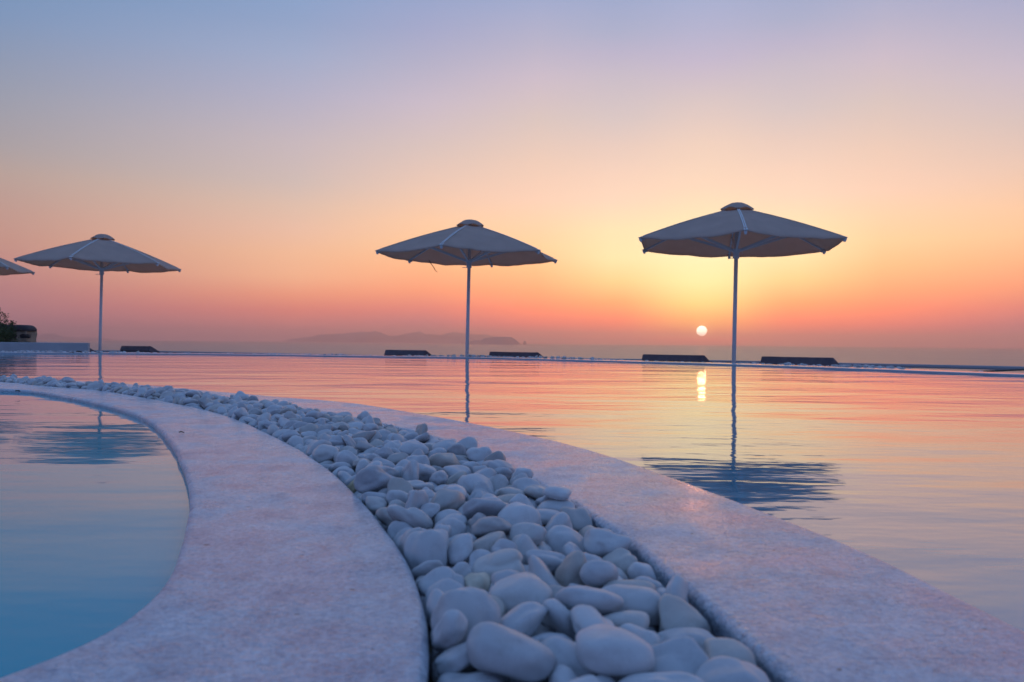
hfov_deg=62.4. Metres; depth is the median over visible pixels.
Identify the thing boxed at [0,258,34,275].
parasol
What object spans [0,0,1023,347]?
sky
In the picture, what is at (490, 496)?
pebble
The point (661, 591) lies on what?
pebble
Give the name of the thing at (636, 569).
pebble
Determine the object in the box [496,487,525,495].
pebble
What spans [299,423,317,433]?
pebble
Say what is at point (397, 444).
pebble
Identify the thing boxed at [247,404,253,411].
pebble
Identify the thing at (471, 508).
pebble
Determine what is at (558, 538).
pebble
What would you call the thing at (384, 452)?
pebble
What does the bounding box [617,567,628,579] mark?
pebble
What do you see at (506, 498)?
pebble
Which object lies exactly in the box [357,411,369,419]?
pebble
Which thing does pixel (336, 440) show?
pebble
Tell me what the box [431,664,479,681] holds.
pebble
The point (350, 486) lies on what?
pebble
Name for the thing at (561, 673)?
pebble
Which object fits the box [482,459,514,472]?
pebble
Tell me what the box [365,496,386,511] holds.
pebble
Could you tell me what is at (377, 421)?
pebble
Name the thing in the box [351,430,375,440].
pebble
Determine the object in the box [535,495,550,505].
pebble
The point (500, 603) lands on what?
pebble
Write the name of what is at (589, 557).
pebble
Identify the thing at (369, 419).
pebble
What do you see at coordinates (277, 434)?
pebble
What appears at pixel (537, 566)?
pebble
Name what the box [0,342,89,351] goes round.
wall
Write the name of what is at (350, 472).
pebble
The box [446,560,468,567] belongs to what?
pebble
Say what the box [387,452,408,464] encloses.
pebble
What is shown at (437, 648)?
pebble
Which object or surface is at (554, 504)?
pebble
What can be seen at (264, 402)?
pebble
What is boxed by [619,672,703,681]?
pebble
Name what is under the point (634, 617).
pebble
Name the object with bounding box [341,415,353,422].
pebble
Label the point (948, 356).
sea
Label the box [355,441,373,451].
pebble
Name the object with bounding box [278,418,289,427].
pebble
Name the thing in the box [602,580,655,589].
pebble
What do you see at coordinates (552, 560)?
pebble
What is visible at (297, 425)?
pebble
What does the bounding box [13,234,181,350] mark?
parasol
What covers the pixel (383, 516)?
pebble
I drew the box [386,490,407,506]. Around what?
pebble
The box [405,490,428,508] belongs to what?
pebble
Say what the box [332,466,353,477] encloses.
pebble
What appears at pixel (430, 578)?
pebble
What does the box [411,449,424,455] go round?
pebble
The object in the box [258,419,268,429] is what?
pebble
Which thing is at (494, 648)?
pebble
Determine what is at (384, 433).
pebble
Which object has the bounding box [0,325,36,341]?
stone wall
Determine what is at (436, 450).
pebble
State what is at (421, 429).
pebble
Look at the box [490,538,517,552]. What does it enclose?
pebble
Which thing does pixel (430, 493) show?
pebble
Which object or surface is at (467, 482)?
pebble
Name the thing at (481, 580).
pebble
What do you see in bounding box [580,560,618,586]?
pebble
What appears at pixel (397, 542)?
pebble
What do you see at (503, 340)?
flat topped island
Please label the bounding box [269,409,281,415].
pebble
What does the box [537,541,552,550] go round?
pebble
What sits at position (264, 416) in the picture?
pebble
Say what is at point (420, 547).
pebble
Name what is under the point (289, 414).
pebble
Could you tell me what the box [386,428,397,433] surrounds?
pebble
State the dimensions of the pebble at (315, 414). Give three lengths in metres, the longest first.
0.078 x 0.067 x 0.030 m
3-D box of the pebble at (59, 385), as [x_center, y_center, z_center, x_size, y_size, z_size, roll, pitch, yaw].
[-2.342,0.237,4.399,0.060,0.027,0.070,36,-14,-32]
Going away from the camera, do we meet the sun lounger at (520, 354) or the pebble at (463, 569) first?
the pebble at (463, 569)
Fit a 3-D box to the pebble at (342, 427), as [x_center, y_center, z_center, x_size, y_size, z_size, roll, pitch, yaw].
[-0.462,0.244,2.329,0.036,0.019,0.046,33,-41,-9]
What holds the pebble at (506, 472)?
on the pebble bed
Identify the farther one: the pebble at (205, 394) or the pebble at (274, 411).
the pebble at (205, 394)
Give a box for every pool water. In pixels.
[0,354,1023,631]
[0,392,189,677]
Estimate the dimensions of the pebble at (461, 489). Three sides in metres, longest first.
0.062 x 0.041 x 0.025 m
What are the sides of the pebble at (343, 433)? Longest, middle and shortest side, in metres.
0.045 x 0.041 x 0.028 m
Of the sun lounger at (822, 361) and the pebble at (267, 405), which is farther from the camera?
the sun lounger at (822, 361)
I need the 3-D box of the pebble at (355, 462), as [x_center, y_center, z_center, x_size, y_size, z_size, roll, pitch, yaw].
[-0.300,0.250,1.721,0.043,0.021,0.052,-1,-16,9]
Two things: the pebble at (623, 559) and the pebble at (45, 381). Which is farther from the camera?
the pebble at (45, 381)
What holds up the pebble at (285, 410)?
on the pebble bed
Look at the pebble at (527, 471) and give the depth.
1.51 m
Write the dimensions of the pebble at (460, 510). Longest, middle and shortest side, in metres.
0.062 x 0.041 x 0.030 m
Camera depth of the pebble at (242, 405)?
2.87 m
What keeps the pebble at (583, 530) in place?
on the pebble bed
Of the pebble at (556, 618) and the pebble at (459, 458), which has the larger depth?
the pebble at (459, 458)
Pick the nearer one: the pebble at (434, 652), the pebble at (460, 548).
the pebble at (434, 652)
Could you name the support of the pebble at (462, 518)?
on the pebble bed
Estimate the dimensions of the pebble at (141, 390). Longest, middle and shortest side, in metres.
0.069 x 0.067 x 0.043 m
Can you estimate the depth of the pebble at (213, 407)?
3.00 m
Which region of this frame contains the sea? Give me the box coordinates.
[36,339,1023,372]
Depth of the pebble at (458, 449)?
1.84 m
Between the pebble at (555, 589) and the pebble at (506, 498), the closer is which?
the pebble at (555, 589)
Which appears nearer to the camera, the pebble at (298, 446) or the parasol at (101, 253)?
the pebble at (298, 446)
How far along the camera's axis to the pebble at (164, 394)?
3.56 m
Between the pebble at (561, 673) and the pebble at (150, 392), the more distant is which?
the pebble at (150, 392)
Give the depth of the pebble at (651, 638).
0.73 m
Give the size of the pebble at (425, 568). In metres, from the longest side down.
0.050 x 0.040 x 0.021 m
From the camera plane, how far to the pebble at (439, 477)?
1.48 m
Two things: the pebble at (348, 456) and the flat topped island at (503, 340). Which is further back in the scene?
the flat topped island at (503, 340)
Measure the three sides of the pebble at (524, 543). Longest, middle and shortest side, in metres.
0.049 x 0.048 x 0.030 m
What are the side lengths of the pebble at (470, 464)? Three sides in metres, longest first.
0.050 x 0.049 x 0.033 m
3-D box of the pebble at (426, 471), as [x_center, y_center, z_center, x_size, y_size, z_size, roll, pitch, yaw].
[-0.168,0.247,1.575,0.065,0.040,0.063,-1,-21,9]
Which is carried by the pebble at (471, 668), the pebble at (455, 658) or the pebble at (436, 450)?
the pebble at (455, 658)
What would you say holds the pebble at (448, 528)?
on the pebble at (474, 538)
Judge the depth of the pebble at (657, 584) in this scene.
0.90 m
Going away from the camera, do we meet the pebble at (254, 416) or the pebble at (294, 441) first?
the pebble at (294, 441)
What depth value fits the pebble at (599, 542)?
1.03 m
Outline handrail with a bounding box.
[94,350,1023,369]
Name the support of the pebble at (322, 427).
on the pebble bed
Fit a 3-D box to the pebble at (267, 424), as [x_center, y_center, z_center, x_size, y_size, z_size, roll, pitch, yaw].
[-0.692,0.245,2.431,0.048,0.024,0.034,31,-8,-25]
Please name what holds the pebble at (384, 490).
on the pebble bed
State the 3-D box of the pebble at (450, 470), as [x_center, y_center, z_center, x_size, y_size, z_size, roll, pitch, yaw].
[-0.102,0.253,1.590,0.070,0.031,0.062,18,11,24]
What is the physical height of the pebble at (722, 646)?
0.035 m
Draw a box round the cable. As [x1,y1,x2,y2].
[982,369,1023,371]
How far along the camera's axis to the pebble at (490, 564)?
0.94 m
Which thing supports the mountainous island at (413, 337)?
on the sea
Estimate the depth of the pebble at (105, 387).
4.09 m
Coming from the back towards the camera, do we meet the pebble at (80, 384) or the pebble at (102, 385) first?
the pebble at (80, 384)
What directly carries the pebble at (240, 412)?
on the pebble bed
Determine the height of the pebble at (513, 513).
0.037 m
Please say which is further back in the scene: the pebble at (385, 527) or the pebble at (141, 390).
the pebble at (141, 390)
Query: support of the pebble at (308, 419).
on the pebble bed
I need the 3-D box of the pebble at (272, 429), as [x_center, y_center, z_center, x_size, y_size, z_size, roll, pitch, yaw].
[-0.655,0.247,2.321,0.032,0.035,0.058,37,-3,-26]
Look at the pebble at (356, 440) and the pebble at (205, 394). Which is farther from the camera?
the pebble at (205, 394)
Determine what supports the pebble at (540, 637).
on the pebble bed
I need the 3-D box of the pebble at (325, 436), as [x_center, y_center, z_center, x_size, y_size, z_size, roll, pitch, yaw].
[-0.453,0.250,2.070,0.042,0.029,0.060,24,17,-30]
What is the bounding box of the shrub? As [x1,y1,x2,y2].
[0,307,21,341]
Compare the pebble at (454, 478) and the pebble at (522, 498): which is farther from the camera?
the pebble at (454, 478)
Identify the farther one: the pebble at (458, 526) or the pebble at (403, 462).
the pebble at (403, 462)
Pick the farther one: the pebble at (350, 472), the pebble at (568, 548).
the pebble at (350, 472)
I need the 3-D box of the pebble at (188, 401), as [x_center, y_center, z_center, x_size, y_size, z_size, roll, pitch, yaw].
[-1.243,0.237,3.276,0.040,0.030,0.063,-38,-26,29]
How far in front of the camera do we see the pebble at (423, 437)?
2.10 m
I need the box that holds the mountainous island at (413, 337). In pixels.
[283,331,496,342]
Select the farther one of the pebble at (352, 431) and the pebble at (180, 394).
the pebble at (180, 394)
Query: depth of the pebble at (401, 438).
2.08 m
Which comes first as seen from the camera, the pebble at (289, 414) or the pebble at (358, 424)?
the pebble at (358, 424)
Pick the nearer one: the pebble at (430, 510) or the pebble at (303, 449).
the pebble at (430, 510)
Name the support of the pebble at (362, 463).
on the pebble bed
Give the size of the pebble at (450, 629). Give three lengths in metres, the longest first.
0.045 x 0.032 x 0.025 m
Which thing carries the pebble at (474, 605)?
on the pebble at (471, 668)
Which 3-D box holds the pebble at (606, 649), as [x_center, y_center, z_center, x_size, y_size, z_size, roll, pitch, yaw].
[0.078,0.242,0.669,0.064,0.028,0.070,8,0,-13]
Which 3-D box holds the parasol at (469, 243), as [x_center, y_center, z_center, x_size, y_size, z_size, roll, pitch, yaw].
[-0.821,-0.644,15.829,3.070,3.264,3.514,1,0,13]
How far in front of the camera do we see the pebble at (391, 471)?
1.52 m
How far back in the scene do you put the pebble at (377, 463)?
1.62 m
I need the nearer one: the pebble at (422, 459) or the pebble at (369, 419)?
the pebble at (422, 459)
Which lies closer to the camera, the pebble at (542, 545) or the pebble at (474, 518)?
the pebble at (542, 545)
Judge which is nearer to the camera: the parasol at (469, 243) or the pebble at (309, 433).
the pebble at (309, 433)
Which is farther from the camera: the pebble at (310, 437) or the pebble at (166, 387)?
the pebble at (166, 387)
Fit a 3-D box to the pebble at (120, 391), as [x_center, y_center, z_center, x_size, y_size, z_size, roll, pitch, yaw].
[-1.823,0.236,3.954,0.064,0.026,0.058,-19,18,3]
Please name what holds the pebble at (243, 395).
on the pebble bed
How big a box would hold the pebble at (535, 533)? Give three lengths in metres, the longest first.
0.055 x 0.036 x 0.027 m
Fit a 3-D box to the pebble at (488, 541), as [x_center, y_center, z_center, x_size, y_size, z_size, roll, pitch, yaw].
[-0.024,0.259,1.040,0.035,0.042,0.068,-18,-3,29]
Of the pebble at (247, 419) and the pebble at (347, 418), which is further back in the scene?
the pebble at (247, 419)
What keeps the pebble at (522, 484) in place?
on the pebble bed
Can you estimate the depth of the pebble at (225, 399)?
3.29 m
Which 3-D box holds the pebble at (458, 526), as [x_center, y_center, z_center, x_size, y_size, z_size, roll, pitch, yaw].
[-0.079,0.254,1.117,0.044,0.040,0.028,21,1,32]
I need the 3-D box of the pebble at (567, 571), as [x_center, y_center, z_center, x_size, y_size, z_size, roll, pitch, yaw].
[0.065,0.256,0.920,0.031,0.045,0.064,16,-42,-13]
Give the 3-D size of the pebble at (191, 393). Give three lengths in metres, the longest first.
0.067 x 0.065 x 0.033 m
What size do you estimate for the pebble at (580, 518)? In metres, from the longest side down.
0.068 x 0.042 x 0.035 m
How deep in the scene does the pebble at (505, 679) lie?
0.69 m
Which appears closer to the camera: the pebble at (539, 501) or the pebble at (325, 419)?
the pebble at (539, 501)
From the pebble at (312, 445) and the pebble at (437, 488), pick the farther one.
the pebble at (312, 445)
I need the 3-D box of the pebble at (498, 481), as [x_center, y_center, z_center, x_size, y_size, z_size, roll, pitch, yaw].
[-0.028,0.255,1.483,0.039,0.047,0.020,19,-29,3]
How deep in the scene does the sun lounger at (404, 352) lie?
17.41 m
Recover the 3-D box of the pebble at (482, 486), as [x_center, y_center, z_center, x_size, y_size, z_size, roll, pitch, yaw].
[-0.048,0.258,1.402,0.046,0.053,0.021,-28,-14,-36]
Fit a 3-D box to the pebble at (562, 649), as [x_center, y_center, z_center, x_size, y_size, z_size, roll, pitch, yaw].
[0.045,0.262,0.689,0.049,0.034,0.069,37,-10,-36]
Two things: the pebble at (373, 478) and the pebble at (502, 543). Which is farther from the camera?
the pebble at (373, 478)
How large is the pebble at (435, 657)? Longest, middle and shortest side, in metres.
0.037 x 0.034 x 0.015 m
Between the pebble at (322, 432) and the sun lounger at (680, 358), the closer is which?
the pebble at (322, 432)
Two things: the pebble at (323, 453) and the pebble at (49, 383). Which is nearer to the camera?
the pebble at (323, 453)
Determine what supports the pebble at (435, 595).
on the pebble bed
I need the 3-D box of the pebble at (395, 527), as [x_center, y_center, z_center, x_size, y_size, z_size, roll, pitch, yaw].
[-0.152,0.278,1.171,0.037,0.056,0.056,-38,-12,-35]
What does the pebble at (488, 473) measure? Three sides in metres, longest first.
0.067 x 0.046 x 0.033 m
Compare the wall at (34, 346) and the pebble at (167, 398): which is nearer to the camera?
the pebble at (167, 398)
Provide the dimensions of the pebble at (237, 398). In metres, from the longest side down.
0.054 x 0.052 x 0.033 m
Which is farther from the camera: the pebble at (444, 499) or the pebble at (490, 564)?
the pebble at (444, 499)
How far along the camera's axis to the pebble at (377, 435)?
2.14 m
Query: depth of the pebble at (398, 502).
1.31 m
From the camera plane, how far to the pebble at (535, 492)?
1.38 m
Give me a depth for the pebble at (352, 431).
2.30 m
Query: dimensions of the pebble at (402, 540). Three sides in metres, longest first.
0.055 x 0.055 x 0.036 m
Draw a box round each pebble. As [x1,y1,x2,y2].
[43,378,52,383]
[46,380,57,385]
[56,383,64,387]
[62,377,75,382]
[65,383,77,387]
[76,382,86,387]
[86,382,99,388]
[99,382,105,390]
[102,385,111,390]
[116,387,129,393]
[137,387,146,396]
[144,389,154,397]
[159,391,174,399]
[162,385,173,389]
[164,395,172,401]
[173,392,187,398]
[173,396,179,403]
[183,399,197,404]
[186,390,201,397]
[198,397,208,408]
[201,392,211,397]
[208,404,224,411]
[217,406,226,414]
[218,396,229,403]
[227,406,237,417]
[233,391,248,399]
[233,395,242,401]
[233,407,248,417]
[237,403,247,409]
[243,417,254,422]
[246,414,258,419]
[247,395,258,400]
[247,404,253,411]
[248,408,262,414]
[252,402,263,408]
[257,412,270,422]
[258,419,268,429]
[259,400,270,408]
[263,421,277,427]
[264,402,273,407]
[267,404,283,412]
[267,424,279,435]
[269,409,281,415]
[272,429,289,437]
[276,401,288,405]
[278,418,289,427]
[279,408,296,413]
[282,420,301,428]
[282,430,300,441]
[283,411,296,418]
[288,436,304,446]
[293,422,308,429]
[294,444,302,449]
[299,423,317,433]
[300,417,315,423]
[300,445,307,452]
[301,431,316,437]
[303,436,318,439]
[304,411,324,418]
[305,439,331,455]
[312,444,338,462]
[314,418,330,423]
[314,425,332,433]
[317,429,334,436]
[318,418,325,424]
[319,460,333,464]
[320,433,331,440]
[328,462,352,472]
[329,435,345,445]
[330,415,343,421]
[331,422,348,426]
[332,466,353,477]
[335,450,357,471]
[336,468,355,476]
[337,430,348,435]
[338,424,348,431]
[338,471,350,482]
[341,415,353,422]
[343,434,357,450]
[344,475,355,485]
[347,479,356,492]
[348,421,363,429]
[348,428,363,434]
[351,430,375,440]
[352,437,367,443]
[353,458,370,467]
[353,465,391,493]
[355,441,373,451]
[355,459,368,473]
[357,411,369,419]
[361,492,386,505]
[362,423,378,430]
[363,417,381,426]
[363,447,378,452]
[364,453,381,460]
[365,415,374,423]
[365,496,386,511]
[366,461,382,466]
[368,430,381,441]
[370,439,382,446]
[371,457,394,464]
[374,446,392,458]
[375,507,392,526]
[378,465,398,476]
[378,488,387,493]
[378,520,387,532]
[379,430,390,440]
[384,440,401,448]
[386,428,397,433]
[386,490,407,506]
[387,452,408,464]
[387,477,412,492]
[387,504,433,529]
[387,520,412,539]
[389,499,405,507]
[390,434,407,441]
[392,527,412,542]
[394,466,403,477]
[395,459,408,466]
[395,528,426,550]
[398,441,428,455]
[399,527,423,556]
[401,460,418,480]
[403,432,417,439]
[404,463,436,481]
[404,529,448,570]
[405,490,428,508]
[406,455,429,464]
[408,480,433,489]
[408,490,434,497]
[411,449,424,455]
[411,560,442,580]
[413,432,429,442]
[415,423,427,434]
[415,575,425,596]
[418,566,464,596]
[420,502,439,518]
[422,578,462,628]
[423,443,434,451]
[426,589,443,630]
[427,448,446,457]
[427,628,430,640]
[429,453,459,467]
[429,470,447,485]
[429,641,432,653]
[429,648,438,681]
[430,489,464,511]
[430,652,441,681]
[431,587,500,651]
[431,631,442,652]
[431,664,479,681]
[432,439,456,449]
[432,642,470,678]
[433,484,445,491]
[433,524,451,537]
[433,609,467,647]
[434,513,467,526]
[435,509,467,524]
[437,671,503,681]
[441,518,466,536]
[442,465,471,477]
[445,471,466,484]
[446,485,467,498]
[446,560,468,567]
[447,443,466,455]
[447,534,472,564]
[449,533,476,542]
[452,562,471,576]
[455,454,469,460]
[457,473,493,494]
[457,501,468,524]
[458,437,477,450]
[462,461,479,472]
[462,498,507,519]
[464,572,490,590]
[466,447,491,461]
[466,490,486,501]
[466,621,556,681]
[468,512,485,538]
[469,549,490,568]
[470,516,511,537]
[471,481,496,496]
[472,548,524,583]
[473,465,487,472]
[473,531,506,551]
[475,468,496,478]
[481,493,501,500]
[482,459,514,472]
[484,451,505,460]
[489,474,508,490]
[489,572,552,613]
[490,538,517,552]
[490,595,505,617]
[491,569,519,585]
[494,467,512,479]
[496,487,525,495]
[497,494,515,502]
[497,502,541,525]
[500,602,547,636]
[500,676,509,681]
[508,493,534,507]
[508,677,548,681]
[509,466,532,483]
[509,522,546,545]
[510,473,527,484]
[511,478,545,500]
[512,534,538,564]
[523,485,544,499]
[524,549,565,573]
[527,555,560,585]
[530,624,554,636]
[530,633,572,641]
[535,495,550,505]
[536,499,574,511]
[537,509,558,524]
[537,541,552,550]
[540,636,597,677]
[542,598,575,641]
[543,486,570,500]
[545,512,572,530]
[545,525,585,553]
[549,585,564,597]
[549,664,577,681]
[554,553,602,577]
[554,585,623,615]
[555,551,586,586]
[560,507,592,531]
[561,542,581,555]
[570,604,614,633]
[570,675,599,681]
[576,624,655,675]
[578,525,594,537]
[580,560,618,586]
[583,528,631,556]
[596,674,616,681]
[601,584,660,626]
[602,548,637,576]
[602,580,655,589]
[603,610,649,629]
[613,636,708,681]
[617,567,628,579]
[619,623,660,645]
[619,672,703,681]
[628,562,656,580]
[633,576,663,588]
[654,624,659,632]
[656,587,665,595]
[657,627,715,650]
[658,594,710,632]
[665,575,688,602]
[695,656,769,681]
[704,637,756,666]
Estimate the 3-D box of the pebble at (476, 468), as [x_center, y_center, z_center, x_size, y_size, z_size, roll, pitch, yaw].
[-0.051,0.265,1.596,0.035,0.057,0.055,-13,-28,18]
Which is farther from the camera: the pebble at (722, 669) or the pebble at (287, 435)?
the pebble at (287, 435)
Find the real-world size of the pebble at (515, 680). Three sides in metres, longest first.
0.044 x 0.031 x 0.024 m
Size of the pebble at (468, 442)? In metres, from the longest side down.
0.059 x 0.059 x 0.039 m
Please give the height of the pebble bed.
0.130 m
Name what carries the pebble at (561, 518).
on the pebble bed
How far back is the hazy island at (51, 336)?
34694.81 m
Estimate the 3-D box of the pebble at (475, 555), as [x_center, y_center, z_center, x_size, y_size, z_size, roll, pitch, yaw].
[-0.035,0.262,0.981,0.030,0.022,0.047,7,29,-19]
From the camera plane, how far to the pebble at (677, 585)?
0.84 m
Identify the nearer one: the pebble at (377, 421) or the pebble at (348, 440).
the pebble at (348, 440)
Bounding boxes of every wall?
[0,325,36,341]
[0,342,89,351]
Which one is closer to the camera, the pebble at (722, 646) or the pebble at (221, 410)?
the pebble at (722, 646)
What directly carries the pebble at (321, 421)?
on the pebble bed
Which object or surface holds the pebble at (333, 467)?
on the pebble bed
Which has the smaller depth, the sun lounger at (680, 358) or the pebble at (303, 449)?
the pebble at (303, 449)
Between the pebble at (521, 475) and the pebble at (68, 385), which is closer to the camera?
the pebble at (521, 475)
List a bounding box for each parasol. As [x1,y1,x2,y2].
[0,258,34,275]
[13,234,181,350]
[375,219,556,354]
[638,202,847,362]
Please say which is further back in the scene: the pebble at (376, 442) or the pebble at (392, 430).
the pebble at (392, 430)
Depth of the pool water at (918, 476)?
2.90 m
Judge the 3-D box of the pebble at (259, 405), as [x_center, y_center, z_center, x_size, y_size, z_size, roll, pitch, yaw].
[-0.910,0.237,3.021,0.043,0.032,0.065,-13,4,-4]
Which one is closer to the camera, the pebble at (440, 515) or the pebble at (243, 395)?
the pebble at (440, 515)
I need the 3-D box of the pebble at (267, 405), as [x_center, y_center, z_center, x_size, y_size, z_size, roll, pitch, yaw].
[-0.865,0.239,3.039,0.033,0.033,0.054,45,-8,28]
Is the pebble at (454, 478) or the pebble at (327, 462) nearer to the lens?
the pebble at (454, 478)
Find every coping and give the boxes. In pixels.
[0,352,1023,376]
[0,382,428,681]
[76,381,1023,681]
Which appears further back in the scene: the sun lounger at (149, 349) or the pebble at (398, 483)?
the sun lounger at (149, 349)
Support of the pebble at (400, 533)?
on the pebble bed
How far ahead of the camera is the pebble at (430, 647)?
0.85 m
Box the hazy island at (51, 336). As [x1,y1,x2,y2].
[36,333,113,339]
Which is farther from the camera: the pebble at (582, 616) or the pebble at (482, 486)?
the pebble at (482, 486)
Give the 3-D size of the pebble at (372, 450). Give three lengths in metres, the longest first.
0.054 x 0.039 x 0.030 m
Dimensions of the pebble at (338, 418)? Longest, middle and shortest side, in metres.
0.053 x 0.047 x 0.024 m
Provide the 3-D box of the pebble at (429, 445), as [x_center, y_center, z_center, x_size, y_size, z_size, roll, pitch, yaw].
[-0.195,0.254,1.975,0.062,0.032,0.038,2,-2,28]
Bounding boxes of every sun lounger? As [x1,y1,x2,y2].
[120,346,159,352]
[384,350,430,355]
[489,352,542,357]
[642,354,709,361]
[760,356,838,365]
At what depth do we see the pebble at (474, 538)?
1.06 m
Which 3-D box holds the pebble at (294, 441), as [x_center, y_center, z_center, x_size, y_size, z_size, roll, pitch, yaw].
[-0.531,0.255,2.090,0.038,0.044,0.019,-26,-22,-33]
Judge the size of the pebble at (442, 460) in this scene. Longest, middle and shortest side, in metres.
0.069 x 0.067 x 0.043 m
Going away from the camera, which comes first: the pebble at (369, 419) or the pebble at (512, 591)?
the pebble at (512, 591)
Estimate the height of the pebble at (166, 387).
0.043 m
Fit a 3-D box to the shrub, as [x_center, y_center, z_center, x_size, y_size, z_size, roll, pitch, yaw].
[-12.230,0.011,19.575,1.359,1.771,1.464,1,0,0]
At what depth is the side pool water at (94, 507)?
1.23 m
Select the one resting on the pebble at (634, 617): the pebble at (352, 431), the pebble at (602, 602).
the pebble at (602, 602)
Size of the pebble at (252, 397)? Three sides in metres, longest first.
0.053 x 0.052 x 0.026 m
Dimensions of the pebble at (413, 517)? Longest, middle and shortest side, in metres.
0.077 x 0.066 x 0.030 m
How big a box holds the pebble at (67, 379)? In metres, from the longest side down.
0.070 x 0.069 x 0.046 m
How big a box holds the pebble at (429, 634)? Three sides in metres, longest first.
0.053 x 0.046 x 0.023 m
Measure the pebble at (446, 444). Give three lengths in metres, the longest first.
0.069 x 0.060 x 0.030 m
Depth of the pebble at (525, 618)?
0.74 m
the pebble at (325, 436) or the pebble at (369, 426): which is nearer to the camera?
the pebble at (325, 436)
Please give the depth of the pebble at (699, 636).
0.75 m
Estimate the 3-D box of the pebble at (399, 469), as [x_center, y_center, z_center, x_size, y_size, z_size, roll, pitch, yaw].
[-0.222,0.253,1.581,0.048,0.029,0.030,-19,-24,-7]
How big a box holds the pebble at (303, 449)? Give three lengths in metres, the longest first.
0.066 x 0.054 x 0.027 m
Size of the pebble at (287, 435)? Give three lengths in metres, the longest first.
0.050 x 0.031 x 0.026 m
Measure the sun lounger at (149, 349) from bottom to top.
0.794 m
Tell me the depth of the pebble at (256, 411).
2.83 m
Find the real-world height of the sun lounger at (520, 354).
0.794 m
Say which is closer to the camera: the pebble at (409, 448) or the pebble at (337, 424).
the pebble at (409, 448)
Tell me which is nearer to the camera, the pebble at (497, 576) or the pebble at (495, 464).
the pebble at (497, 576)
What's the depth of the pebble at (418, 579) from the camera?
0.94 m
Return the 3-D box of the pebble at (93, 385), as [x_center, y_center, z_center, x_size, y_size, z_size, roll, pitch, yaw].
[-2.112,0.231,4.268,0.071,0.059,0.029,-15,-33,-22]
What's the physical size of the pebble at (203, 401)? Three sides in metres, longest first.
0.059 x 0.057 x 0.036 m
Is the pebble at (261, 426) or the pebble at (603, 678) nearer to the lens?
the pebble at (603, 678)
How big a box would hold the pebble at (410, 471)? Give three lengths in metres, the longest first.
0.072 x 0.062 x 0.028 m
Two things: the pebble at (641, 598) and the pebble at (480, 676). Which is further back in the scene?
the pebble at (641, 598)
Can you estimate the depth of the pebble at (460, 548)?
1.00 m
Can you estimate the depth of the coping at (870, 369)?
11.82 m
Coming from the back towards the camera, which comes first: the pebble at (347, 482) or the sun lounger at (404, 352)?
the sun lounger at (404, 352)
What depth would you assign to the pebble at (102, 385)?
4.11 m
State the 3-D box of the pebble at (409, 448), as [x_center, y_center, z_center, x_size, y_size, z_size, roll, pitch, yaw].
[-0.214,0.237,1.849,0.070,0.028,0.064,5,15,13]
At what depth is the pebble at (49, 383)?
4.45 m
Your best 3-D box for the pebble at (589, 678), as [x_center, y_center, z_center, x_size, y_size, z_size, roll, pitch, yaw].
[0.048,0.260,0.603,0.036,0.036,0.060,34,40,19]
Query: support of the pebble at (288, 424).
on the pebble bed
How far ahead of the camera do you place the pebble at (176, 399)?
3.35 m
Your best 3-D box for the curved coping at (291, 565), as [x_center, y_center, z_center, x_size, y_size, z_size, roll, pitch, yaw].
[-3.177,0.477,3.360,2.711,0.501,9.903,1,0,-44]
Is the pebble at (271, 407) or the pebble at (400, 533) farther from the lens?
the pebble at (271, 407)
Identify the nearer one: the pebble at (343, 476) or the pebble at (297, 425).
the pebble at (343, 476)
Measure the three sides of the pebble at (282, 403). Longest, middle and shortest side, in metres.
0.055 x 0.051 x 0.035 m
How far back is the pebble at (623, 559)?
0.99 m
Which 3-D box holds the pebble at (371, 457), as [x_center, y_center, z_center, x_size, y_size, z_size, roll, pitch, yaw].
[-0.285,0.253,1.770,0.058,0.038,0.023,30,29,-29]
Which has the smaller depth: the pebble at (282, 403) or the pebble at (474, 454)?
the pebble at (474, 454)
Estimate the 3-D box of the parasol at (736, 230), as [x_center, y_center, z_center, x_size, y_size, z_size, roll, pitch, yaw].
[3.583,-0.602,13.577,3.070,3.250,3.514,1,0,11]
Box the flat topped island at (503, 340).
[464,337,520,344]
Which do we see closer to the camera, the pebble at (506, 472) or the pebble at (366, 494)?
the pebble at (366, 494)
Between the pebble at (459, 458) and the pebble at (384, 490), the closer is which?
the pebble at (384, 490)
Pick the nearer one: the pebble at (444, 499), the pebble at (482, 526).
the pebble at (482, 526)
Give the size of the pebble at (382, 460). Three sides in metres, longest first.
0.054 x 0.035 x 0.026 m
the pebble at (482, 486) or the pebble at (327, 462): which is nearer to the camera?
the pebble at (482, 486)
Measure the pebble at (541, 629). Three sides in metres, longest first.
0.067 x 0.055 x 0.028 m
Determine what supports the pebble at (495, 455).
on the pebble bed
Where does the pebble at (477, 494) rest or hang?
on the pebble bed
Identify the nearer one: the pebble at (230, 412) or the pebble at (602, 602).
the pebble at (602, 602)
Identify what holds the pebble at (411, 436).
on the pebble bed
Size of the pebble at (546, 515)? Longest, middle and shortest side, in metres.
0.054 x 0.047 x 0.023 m
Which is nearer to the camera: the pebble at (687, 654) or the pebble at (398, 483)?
the pebble at (687, 654)
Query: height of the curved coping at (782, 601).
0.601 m
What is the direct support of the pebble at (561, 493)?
on the pebble at (554, 504)
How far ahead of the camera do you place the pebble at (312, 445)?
1.92 m
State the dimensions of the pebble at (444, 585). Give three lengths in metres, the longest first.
0.058 x 0.052 x 0.026 m
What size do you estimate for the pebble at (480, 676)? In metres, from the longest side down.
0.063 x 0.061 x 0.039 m
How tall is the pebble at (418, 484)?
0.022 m

